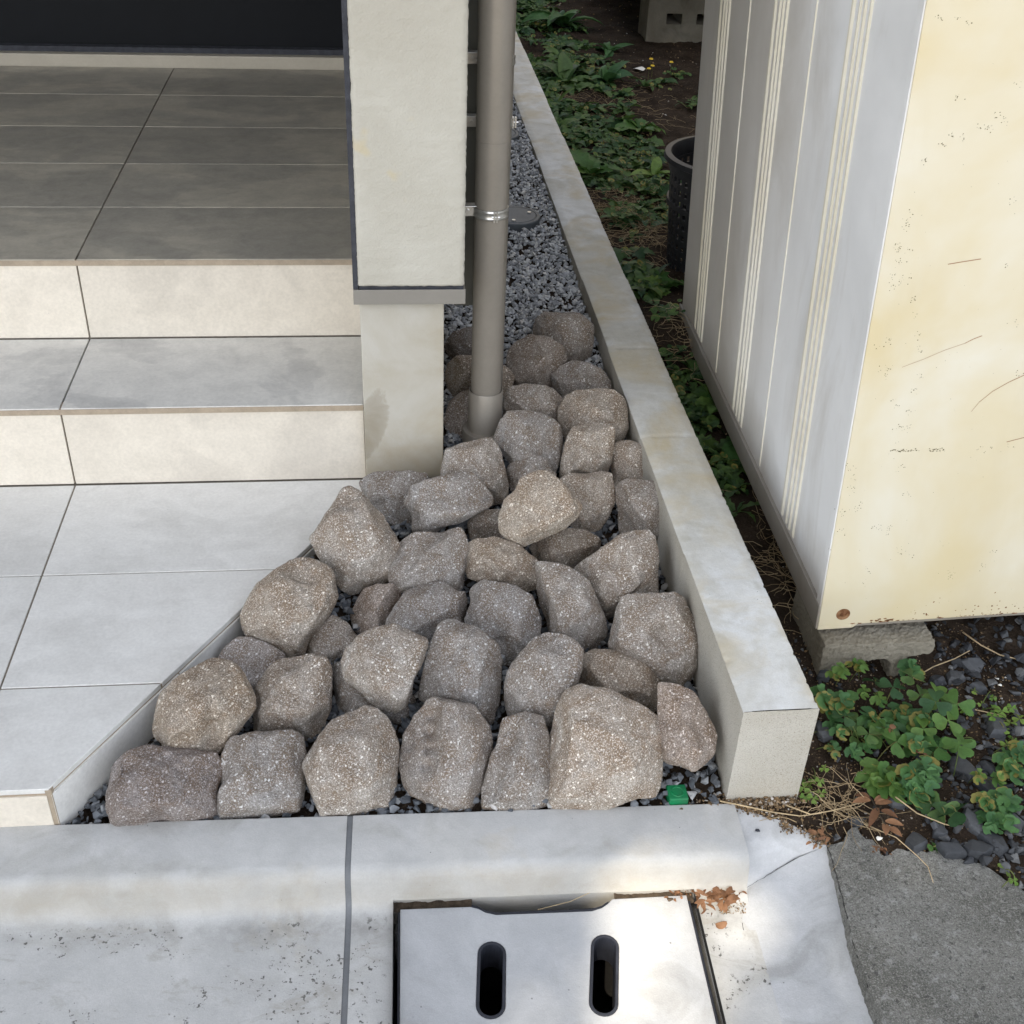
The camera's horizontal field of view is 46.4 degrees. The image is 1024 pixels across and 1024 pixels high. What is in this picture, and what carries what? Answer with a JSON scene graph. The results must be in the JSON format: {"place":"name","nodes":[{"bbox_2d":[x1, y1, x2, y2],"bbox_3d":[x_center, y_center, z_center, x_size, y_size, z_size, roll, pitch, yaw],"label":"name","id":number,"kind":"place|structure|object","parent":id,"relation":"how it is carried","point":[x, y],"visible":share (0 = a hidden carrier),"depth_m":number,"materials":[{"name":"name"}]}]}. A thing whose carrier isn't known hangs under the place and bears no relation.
{"place":"outdoors","nodes":[
{"label":"outdoors","id":0,"kind":"place"},
{"bbox_2d":[71,104,737,824],"bbox_3d":[-0.638,-2.381,5.809,1.083,0.193,9.870,-1,35,-6],"label":"gravel bed","id":1,"kind":"object","parent":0,"point":[305,812],"visible":0.05,"depth_m":2.07,"materials":[{"name":"gravel"}]},
{"bbox_2d":[105,744,221,826],"bbox_3d":[-0.536,0.429,1.846,0.175,0.115,0.130,-1,35,-6],"label":"cobblestone","id":2,"kind":"object","parent":1,"relation":"on","point":[148,783],"visible":0.91,"depth_m":1.81,"materials":[{"name":"stone"}]},
{"bbox_2d":[152,658,255,753],"bbox_3d":[-0.494,0.318,1.915,0.166,0.120,0.120,-17,39,-26],"label":"cobblestone","id":3,"kind":"object","parent":1,"relation":"on","point":[209,704],"visible":0.99,"depth_m":1.88,"materials":[{"name":"stone"}]},
{"bbox_2d":[218,636,285,692],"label":"cobblestone","id":4,"kind":"object","parent":1,"relation":"on","point":[253,658],"visible":0.5,"depth_m":2.06,"materials":[{"name":"stone"}]},
{"bbox_2d":[240,557,338,657],"bbox_3d":[-0.391,0.170,2.113,0.138,0.143,0.164,20,38,23],"label":"cobblestone","id":5,"kind":"object","parent":1,"relation":"on","point":[288,607],"visible":0.98,"depth_m":2.07,"materials":[{"name":"stone"}]},
{"bbox_2d":[306,615,356,665],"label":"cobblestone","id":6,"kind":"object","parent":1,"relation":"on","point":[334,636],"visible":0.63,"depth_m":2.10,"materials":[{"name":"stone"}]},
{"bbox_2d":[332,661,415,724],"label":"cobblestone","id":7,"kind":"object","parent":1,"relation":"on","point":[349,698],"visible":0.4,"depth_m":2.00,"materials":[{"name":"stone"}]},
{"bbox_2d":[341,623,427,713],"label":"cobblestone","id":8,"kind":"object","parent":7,"relation":"on","point":[381,666],"visible":1,"depth_m":1.94,"materials":[{"name":"stone"}]},
{"bbox_2d":[350,583,400,633],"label":"cobblestone","id":9,"kind":"object","parent":1,"relation":"on","point":[374,605],"visible":0.77,"depth_m":2.16,"materials":[{"name":"stone"}]},
{"bbox_2d":[65,397,720,824],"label":"dark pebbles","id":10,"kind":"object","parent":1,"relation":"on","point":[97,805],"visible":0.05,"depth_m":1.98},
{"bbox_2d":[217,729,306,819],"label":"cobblestone","id":11,"kind":"object","parent":10,"relation":"on","point":[262,773],"visible":0.96,"depth_m":1.85,"materials":[{"name":"stone"}]},
{"bbox_2d":[253,653,332,741],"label":"cobblestone","id":12,"kind":"object","parent":10,"relation":"on","point":[294,693],"visible":0.94,"depth_m":1.96,"materials":[{"name":"stone"}]},
{"bbox_2d":[302,705,399,816],"bbox_3d":[-0.254,0.399,1.887,0.154,0.131,0.150,-1,35,-6],"label":"cobblestone","id":13,"kind":"object","parent":10,"relation":"on","point":[350,764],"visible":0.99,"depth_m":1.84,"materials":[{"name":"stone"}]},
{"bbox_2d":[309,486,399,594],"bbox_3d":[-0.287,0.060,2.204,0.156,0.174,0.135,26,41,30],"label":"cobblestone","id":14,"kind":"object","parent":10,"relation":"on","point":[354,541],"visible":0.93,"depth_m":2.17,"materials":[{"name":"stone"}]},
{"bbox_2d":[359,470,428,526],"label":"cobblestone","id":15,"kind":"object","parent":10,"relation":"on","point":[385,493],"visible":0.66,"depth_m":2.33,"materials":[{"name":"stone"}]},
{"bbox_2d":[387,527,469,592],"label":"cobblestone","id":16,"kind":"object","parent":10,"relation":"on","point":[420,558],"visible":0.88,"depth_m":2.17,"materials":[{"name":"stone"}]},
{"bbox_2d":[404,471,493,531],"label":"cobblestone","id":17,"kind":"object","parent":10,"relation":"on","point":[436,504],"visible":0.98,"depth_m":2.26,"materials":[{"name":"stone"}]},
{"bbox_2d":[440,437,508,505],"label":"cobblestone","id":18,"kind":"object","parent":10,"relation":"on","point":[482,459],"visible":0.78,"depth_m":2.36,"materials":[{"name":"stone"}]},
{"bbox_2d":[465,536,537,591],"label":"cobblestone","id":19,"kind":"object","parent":10,"relation":"on","point":[494,558],"visible":0.82,"depth_m":2.19,"materials":[{"name":"stone"}]},
{"bbox_2d":[498,470,581,546],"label":"cobblestone","id":20,"kind":"object","parent":19,"relation":"on","point":[538,505],"visible":0.98,"depth_m":2.21,"materials":[{"name":"stone"}]},
{"bbox_2d":[481,711,549,810],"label":"cobblestone","id":21,"kind":"object","parent":10,"relation":"on","point":[517,775],"visible":0.98,"depth_m":1.87,"materials":[{"name":"stone"}]},
{"bbox_2d":[506,453,555,491],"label":"cobblestone","id":22,"kind":"object","parent":10,"relation":"on","point":[518,470],"visible":0.59,"depth_m":2.41,"materials":[{"name":"stone"}]},
{"bbox_2d":[559,422,614,478],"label":"cobblestone","id":23,"kind":"object","parent":10,"relation":"on","point":[588,448],"visible":0.89,"depth_m":2.43,"materials":[{"name":"stone"}]},
{"bbox_2d":[548,684,662,809],"bbox_3d":[0.146,0.378,1.906,0.192,0.170,0.170,-1,35,-6],"label":"cobblestone","id":24,"kind":"object","parent":10,"relation":"on","point":[605,749],"visible":0.99,"depth_m":1.85,"materials":[{"name":"stone"}]},
{"bbox_2d":[578,649,659,711],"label":"cobblestone","id":25,"kind":"object","parent":10,"relation":"on","point":[632,678],"visible":0.7,"depth_m":2.02,"materials":[{"name":"stone"}]},
{"bbox_2d":[611,440,642,491],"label":"cobblestone","id":26,"kind":"object","parent":10,"relation":"on","point":[626,463],"visible":0.55,"depth_m":2.44,"materials":[{"name":"stone"}]},
{"bbox_2d":[615,478,658,540],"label":"cobblestone","id":27,"kind":"object","parent":10,"relation":"on","point":[637,502],"visible":0.74,"depth_m":2.31,"materials":[{"name":"stone"}]},
{"bbox_2d":[385,581,467,645],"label":"cobblestone","id":28,"kind":"object","parent":1,"relation":"on","point":[424,610],"visible":0.64,"depth_m":2.12,"materials":[{"name":"stone"}]},
{"bbox_2d":[399,696,493,812],"bbox_3d":[-0.104,0.384,1.897,0.153,0.157,0.161,-1,35,-6],"label":"cobblestone","id":29,"kind":"object","parent":1,"relation":"on","point":[446,749],"visible":0.94,"depth_m":1.86,"materials":[{"name":"stone"}]},
{"bbox_2d":[444,326,471,359],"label":"cobblestone","id":30,"kind":"object","parent":1,"relation":"on","point":[458,342],"visible":0.38,"depth_m":2.80,"materials":[{"name":"stone"}]},
{"bbox_2d":[418,619,502,724],"bbox_3d":[-0.079,0.272,2.004,0.138,0.137,0.132,14,36,16],"label":"cobblestone","id":31,"kind":"object","parent":1,"relation":"on","point":[463,662],"visible":0.88,"depth_m":1.98,"materials":[{"name":"stone"}]},
{"bbox_2d":[467,509,505,539],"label":"cobblestone","id":32,"kind":"object","parent":1,"relation":"on","point":[483,524],"visible":0.48,"depth_m":2.31,"materials":[{"name":"stone"}]},
{"bbox_2d":[464,579,541,665],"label":"cobblestone","id":33,"kind":"object","parent":1,"relation":"on","point":[506,617],"visible":0.66,"depth_m":2.09,"materials":[{"name":"stone"}]},
{"bbox_2d":[508,206,539,233],"bbox_3d":[0.007,-0.844,3.468,0.149,0.046,0.149,-1,35,-6],"label":"inspection cover","id":34,"kind":"object","parent":1,"relation":"on","point":[520,218],"visible":0.55,"depth_m":3.44,"materials":[{"name":"plastic"}]},
{"bbox_2d":[443,96,607,440],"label":"pebbles","id":35,"kind":"object","parent":1,"relation":"on","point":[525,276],"visible":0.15,"depth_m":3.20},
{"bbox_2d":[443,390,468,437],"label":"cobblestone","id":36,"kind":"object","parent":35,"relation":"on","point":[455,419],"visible":0.46,"depth_m":2.57,"materials":[{"name":"stone"}]},
{"bbox_2d":[444,355,514,397],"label":"cobblestone","id":37,"kind":"object","parent":35,"relation":"on","point":[457,379],"visible":0.49,"depth_m":2.68,"materials":[{"name":"stone"}]},
{"bbox_2d":[502,383,562,421],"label":"cobblestone","id":38,"kind":"object","parent":35,"relation":"on","point":[546,399],"visible":0.59,"depth_m":2.57,"materials":[{"name":"stone"}]},
{"bbox_2d":[532,311,593,362],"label":"cobblestone","id":39,"kind":"object","parent":35,"relation":"on","point":[572,333],"visible":0.63,"depth_m":2.79,"materials":[{"name":"stone"}]},
{"bbox_2d":[550,360,610,397],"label":"cobblestone","id":40,"kind":"object","parent":35,"relation":"on","point":[569,377],"visible":0.76,"depth_m":2.68,"materials":[{"name":"stone"}]},
{"bbox_2d":[493,410,563,471],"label":"cobblestone","id":41,"kind":"object","parent":1,"relation":"on","point":[520,435],"visible":0.81,"depth_m":2.44,"materials":[{"name":"stone"}]},
{"bbox_2d":[506,334,567,386],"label":"cobblestone","id":42,"kind":"object","parent":1,"relation":"on","point":[535,359],"visible":0.87,"depth_m":2.70,"materials":[{"name":"stone"}]},
{"bbox_2d":[504,632,583,732],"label":"cobblestone","id":43,"kind":"object","parent":1,"relation":"on","point":[544,672],"visible":0.83,"depth_m":1.95,"materials":[{"name":"stone"}]},
{"bbox_2d":[529,528,600,568],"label":"cobblestone","id":44,"kind":"object","parent":1,"relation":"on","point":[572,547],"visible":0.68,"depth_m":2.27,"materials":[{"name":"stone"}]},
{"bbox_2d":[535,561,607,652],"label":"cobblestone","id":45,"kind":"object","parent":1,"relation":"on","point":[569,603],"visible":0.91,"depth_m":2.10,"materials":[{"name":"stone"}]},
{"bbox_2d":[560,471,615,531],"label":"cobblestone","id":46,"kind":"object","parent":1,"relation":"on","point":[594,492],"visible":0.75,"depth_m":2.34,"materials":[{"name":"stone"}]},
{"bbox_2d":[557,388,628,444],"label":"cobblestone","id":47,"kind":"object","parent":1,"relation":"on","point":[585,406],"visible":0.75,"depth_m":2.52,"materials":[{"name":"stone"}]},
{"bbox_2d":[574,529,659,619],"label":"cobblestone","id":48,"kind":"object","parent":1,"relation":"on","point":[614,570],"visible":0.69,"depth_m":2.16,"materials":[{"name":"stone"}]},
{"bbox_2d":[608,592,697,686],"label":"cobblestone","id":49,"kind":"object","parent":1,"relation":"on","point":[655,632],"visible":0.83,"depth_m":2.04,"materials":[{"name":"stone"}]},
{"bbox_2d":[665,784,688,804],"bbox_3d":[0.262,0.466,1.909,0.031,0.055,0.031,-1,35,-6],"label":"boundary marker","id":50,"kind":"object","parent":1,"relation":"on","point":[677,795],"visible":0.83,"depth_m":1.89,"materials":[{"name":"green plastic"}]},
{"bbox_2d":[657,682,717,771],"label":"cobblestone","id":51,"kind":"object","parent":1,"relation":"on","point":[689,735],"visible":0.98,"depth_m":1.88,"materials":[{"name":"stone"}]},
{"bbox_2d":[516,0,1023,890],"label":"soil","id":52,"kind":"structure","parent":0,"point":[608,14],"depth_m":2.35,"materials":[{"name":"soil"}]},
{"bbox_2d":[521,10,602,29],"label":"leafy weed","id":53,"kind":"object","parent":52,"relation":"on","point":[562,18],"visible":1,"depth_m":5.58,"materials":[{"name":"green plant"}]},
{"bbox_2d":[534,52,595,94],"bbox_3d":[0.236,-1.758,4.832,0.266,0.130,0.314,-15,38,-23],"label":"leafy weed","id":54,"kind":"object","parent":52,"relation":"on","point":[565,62],"visible":0.77,"depth_m":4.86,"materials":[{"name":"green plant"}]},
{"bbox_2d":[570,149,624,181],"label":"leafy weed","id":55,"kind":"object","parent":52,"relation":"on","point":[586,161],"visible":0.87,"depth_m":3.98,"materials":[{"name":"green plant"}]},
{"bbox_2d":[591,61,632,89],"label":"leafy weed","id":56,"kind":"object","parent":52,"relation":"on","point":[613,72],"visible":0.91,"depth_m":4.87,"materials":[{"name":"green plant"}]},
{"bbox_2d":[516,0,750,498],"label":"weed cover","id":57,"kind":"object","parent":52,"relation":"on","point":[575,133],"visible":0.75,"depth_m":4.13,"materials":[{"name":"green plant"}]},
{"bbox_2d":[585,161,684,285],"bbox_3d":[0.384,-0.906,3.685,0.653,0.062,1.280,-1,35,-6],"label":"ground cover plant","id":58,"kind":"object","parent":52,"relation":"on","point":[627,232],"visible":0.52,"depth_m":3.64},
{"bbox_2d":[613,117,665,133],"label":"leafy weed","id":59,"kind":"object","parent":52,"relation":"on","point":[637,127],"visible":0.97,"depth_m":4.37,"materials":[{"name":"green plant"}]},
{"bbox_2d":[638,0,704,42],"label":"concrete block","id":60,"kind":"object","parent":52,"relation":"on","point":[682,23],"depth_m":5.46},
{"bbox_2d":[664,136,694,272],"bbox_3d":[0.598,-0.841,3.396,0.368,0.358,0.368,-1,35,-6],"label":"plastic basket","id":61,"kind":"object","parent":52,"relation":"on","point":[676,151],"visible":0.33,"depth_m":3.34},
{"bbox_2d":[660,786,852,817],"bbox_3d":[0.383,0.460,1.901,0.320,0.012,0.073,-1,35,-6],"label":"tan grit","id":62,"kind":"object","parent":52,"relation":"on","point":[772,801],"visible":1,"depth_m":1.90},
{"bbox_2d":[724,490,800,633],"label":"dead roots","id":63,"kind":"object","parent":52,"relation":"on","point":[781,555],"visible":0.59,"depth_m":2.35,"materials":[{"name":"plant"}]},
{"bbox_2d":[742,846,872,1023],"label":"gutter slab","id":64,"kind":"structure","parent":52,"relation":"on","point":[792,917],"depth_m":1.75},
{"bbox_2d":[798,764,828,803],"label":"clover plant","id":65,"kind":"object","parent":52,"relation":"on","point":[807,790],"visible":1,"depth_m":1.92,"materials":[{"name":"green plant"}]},
{"bbox_2d":[810,683,858,721],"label":"scalloped weed","id":66,"kind":"object","parent":52,"relation":"on","point":[828,701],"visible":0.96,"depth_m":2.02,"materials":[{"name":"green plant"}]},
{"bbox_2d":[760,763,910,871],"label":"dry grass","id":67,"kind":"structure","parent":52,"relation":"on","point":[841,804],"depth_m":1.90,"materials":[{"name":"plant"}]},
{"bbox_2d":[814,719,876,760],"bbox_3d":[0.553,0.381,1.998,0.085,0.044,0.101,-21,41,-30],"label":"scalloped weed","id":68,"kind":"object","parent":52,"relation":"on","point":[854,749],"visible":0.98,"depth_m":1.98,"materials":[{"name":"green plant"}]},
{"bbox_2d":[825,658,886,707],"bbox_3d":[0.596,0.303,2.082,0.091,0.080,0.100,-1,35,-6],"label":"scalloped weed","id":69,"kind":"object","parent":52,"relation":"on","point":[840,670],"visible":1,"depth_m":2.07,"materials":[{"name":"green plant"}]},
{"bbox_2d":[832,708,887,749],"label":"clover plant","id":70,"kind":"object","parent":52,"relation":"on","point":[854,727],"visible":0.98,"depth_m":2.00,"materials":[{"name":"green plant"}]},
{"bbox_2d":[791,587,934,675],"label":"concrete block","id":71,"kind":"structure","parent":52,"relation":"on","point":[889,646],"depth_m":2.12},
{"bbox_2d":[679,0,1023,629],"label":"storage cabinet","id":72,"kind":"object","parent":71,"relation":"on","point":[852,305],"visible":0.99,"depth_m":1.95,"materials":[{"name":"metal"}]},
{"bbox_2d":[852,789,903,836],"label":"leaf sprig","id":73,"kind":"object","parent":52,"relation":"on","point":[875,811],"visible":1,"depth_m":1.88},
{"bbox_2d":[854,757,906,803],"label":"scalloped weed","id":74,"kind":"object","parent":52,"relation":"on","point":[878,777],"visible":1,"depth_m":1.92,"materials":[{"name":"green plant"}]},
{"bbox_2d":[768,622,1023,872],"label":"grit","id":75,"kind":"object","parent":52,"relation":"on","point":[967,717],"visible":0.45,"depth_m":2.02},
{"bbox_2d":[856,702,946,756],"bbox_3d":[0.655,0.369,2.020,0.135,0.064,0.131,-1,35,-6],"label":"scalloped weed","id":76,"kind":"object","parent":52,"relation":"on","point":[900,716],"visible":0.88,"depth_m":2.03,"materials":[{"name":"green plant"}]},
{"bbox_2d":[868,716,936,759],"bbox_3d":[0.648,0.381,2.007,0.122,0.056,0.084,-17,39,-26],"label":"clover plant","id":77,"kind":"object","parent":52,"relation":"on","point":[895,740],"visible":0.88,"depth_m":1.99,"materials":[{"name":"green plant"}]},
{"bbox_2d":[785,621,1023,855],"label":"slate grit","id":78,"kind":"object","parent":52,"relation":"on","point":[875,754],"visible":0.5,"depth_m":2.02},
{"bbox_2d":[862,669,952,715],"bbox_3d":[0.679,0.322,2.064,0.159,0.080,0.077,25,40,29],"label":"clover plant","id":79,"kind":"object","parent":52,"relation":"on","point":[926,704],"visible":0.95,"depth_m":2.04,"materials":[{"name":"green plant"}]},
{"bbox_2d":[895,755,942,808],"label":"scalloped weed","id":80,"kind":"object","parent":52,"relation":"on","point":[920,780],"visible":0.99,"depth_m":1.92,"materials":[{"name":"green plant"}]},
{"bbox_2d":[827,827,1023,1023],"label":"old pavement","id":81,"kind":"structure","parent":52,"relation":"on","point":[946,946],"depth_m":1.72,"materials":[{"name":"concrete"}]},
{"bbox_2d":[915,791,966,826],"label":"clover plant","id":82,"kind":"object","parent":52,"relation":"on","point":[943,809],"visible":1,"depth_m":1.88,"materials":[{"name":"green plant"}]},
{"bbox_2d":[922,682,975,776],"bbox_3d":[0.730,0.370,2.010,0.105,0.081,0.163,19,38,22],"label":"clover plant","id":83,"kind":"object","parent":52,"relation":"on","point":[952,745],"visible":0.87,"depth_m":1.99,"materials":[{"name":"green plant"}]},
{"bbox_2d":[936,841,966,858],"bbox_3d":[0.676,0.519,1.837,0.041,0.020,0.027,-2,38,-5],"label":"slate stone","id":84,"kind":"object","parent":52,"relation":"on","point":[950,850],"visible":1,"depth_m":1.83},
{"bbox_2d":[948,755,977,783],"bbox_3d":[0.748,0.426,1.981,0.043,0.019,0.054,3,30,-9],"label":"slate stone","id":85,"kind":"object","parent":52,"relation":"on","point":[966,767],"visible":0.7,"depth_m":1.97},
{"bbox_2d":[923,616,1023,888],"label":"slate chips","id":86,"kind":"object","parent":52,"relation":"on","point":[1014,852],"visible":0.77,"depth_m":2.04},
{"bbox_2d":[963,839,993,859],"bbox_3d":[0.719,0.519,1.838,0.049,0.019,0.030,-6,32,-3],"label":"slate stone","id":87,"kind":"object","parent":52,"relation":"on","point":[974,849],"visible":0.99,"depth_m":1.83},
{"bbox_2d":[970,786,1023,834],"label":"scalloped weed","id":88,"kind":"object","parent":52,"relation":"on","point":[998,804],"visible":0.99,"depth_m":1.87,"materials":[{"name":"green plant"}]},
{"bbox_2d":[979,704,1023,755],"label":"clover plant","id":89,"kind":"object","parent":52,"relation":"on","point":[997,709],"visible":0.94,"depth_m":2.05,"materials":[{"name":"green plant"}]},
{"bbox_2d":[992,740,1023,785],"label":"scalloped weed","id":90,"kind":"object","parent":52,"relation":"on","point":[1010,767],"visible":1,"depth_m":1.96,"materials":[{"name":"green plant"}]},
{"label":"ground","id":91,"kind":"structure","parent":0,"visible":0},
{"bbox_2d":[0,816,346,1023],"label":"kerb block","id":92,"kind":"structure","parent":91,"relation":"on","point":[235,921],"depth_m":1.74,"materials":[{"name":"concrete"}]},
{"bbox_2d":[0,66,365,826],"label":"entrance steps","id":93,"kind":"structure","parent":91,"relation":"on","point":[182,448],"depth_m":2.46,"materials":[{"name":"tile"}]},
{"bbox_2d":[0,0,477,305],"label":"house","id":94,"kind":"structure","parent":91,"relation":"on","point":[267,34],"depth_m":3.67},
{"bbox_2d":[0,0,342,47],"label":"door panel","id":95,"kind":"structure","parent":94,"relation":"in","point":[254,23],"depth_m":3.67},
{"bbox_2d":[341,0,468,477],"bbox_3d":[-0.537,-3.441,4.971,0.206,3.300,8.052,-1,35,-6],"label":"porch pillar","id":96,"kind":"structure","parent":91,"relation":"on","point":[405,72],"depth_m":2.10,"materials":[{"name":"paint"}]},
{"bbox_2d":[462,0,514,441],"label":"downpipe","id":97,"kind":"object","parent":96,"relation":"attached to","point":[488,209],"visible":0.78,"depth_m":2.25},
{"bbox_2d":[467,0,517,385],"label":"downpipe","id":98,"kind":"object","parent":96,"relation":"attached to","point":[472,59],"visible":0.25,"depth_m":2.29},
{"bbox_2d":[347,804,781,1023],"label":"kerb block","id":99,"kind":"structure","parent":91,"relation":"on","point":[514,861],"depth_m":1.80,"materials":[{"name":"concrete"}]},
{"bbox_2d":[341,816,352,1023],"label":"joint strip","id":100,"kind":"object","parent":99,"relation":"attached to","point":[345,983],"visible":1,"depth_m":1.76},
{"bbox_2d":[393,899,471,912],"bbox_3d":[-0.120,0.592,1.796,0.120,0.009,0.026,-1,35,-5],"label":"silt","id":101,"kind":"object","parent":99,"relation":"in","point":[398,907],"visible":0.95,"depth_m":1.80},
{"bbox_2d":[397,895,718,1023],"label":"drain lid","id":102,"kind":"object","parent":99,"relation":"in","point":[648,949],"visible":1,"depth_m":1.72,"materials":[{"name":"concrete"}]},
{"bbox_2d":[690,886,746,928],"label":"leaf litter","id":103,"kind":"object","parent":99,"relation":"on","point":[716,894],"visible":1,"depth_m":1.80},
{"bbox_2d":[736,808,825,887],"bbox_3d":[0.407,0.568,1.901,0.149,0.177,0.112,-1,35,-6],"label":"mortar infill","id":104,"kind":"object","parent":99,"relation":"attached to","point":[771,848],"visible":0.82,"depth_m":1.85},
{"bbox_2d":[728,799,830,848],"bbox_3d":[0.417,0.484,1.870,0.173,0.008,0.039,19,38,22],"label":"border grit","id":105,"kind":"object","parent":104,"relation":"on","point":[785,824],"visible":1,"depth_m":1.86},
{"bbox_2d":[513,31,818,808],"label":"kerb wall","id":106,"kind":"structure","parent":91,"relation":"on","point":[748,663],"depth_m":2.19,"materials":[{"name":"concrete"}]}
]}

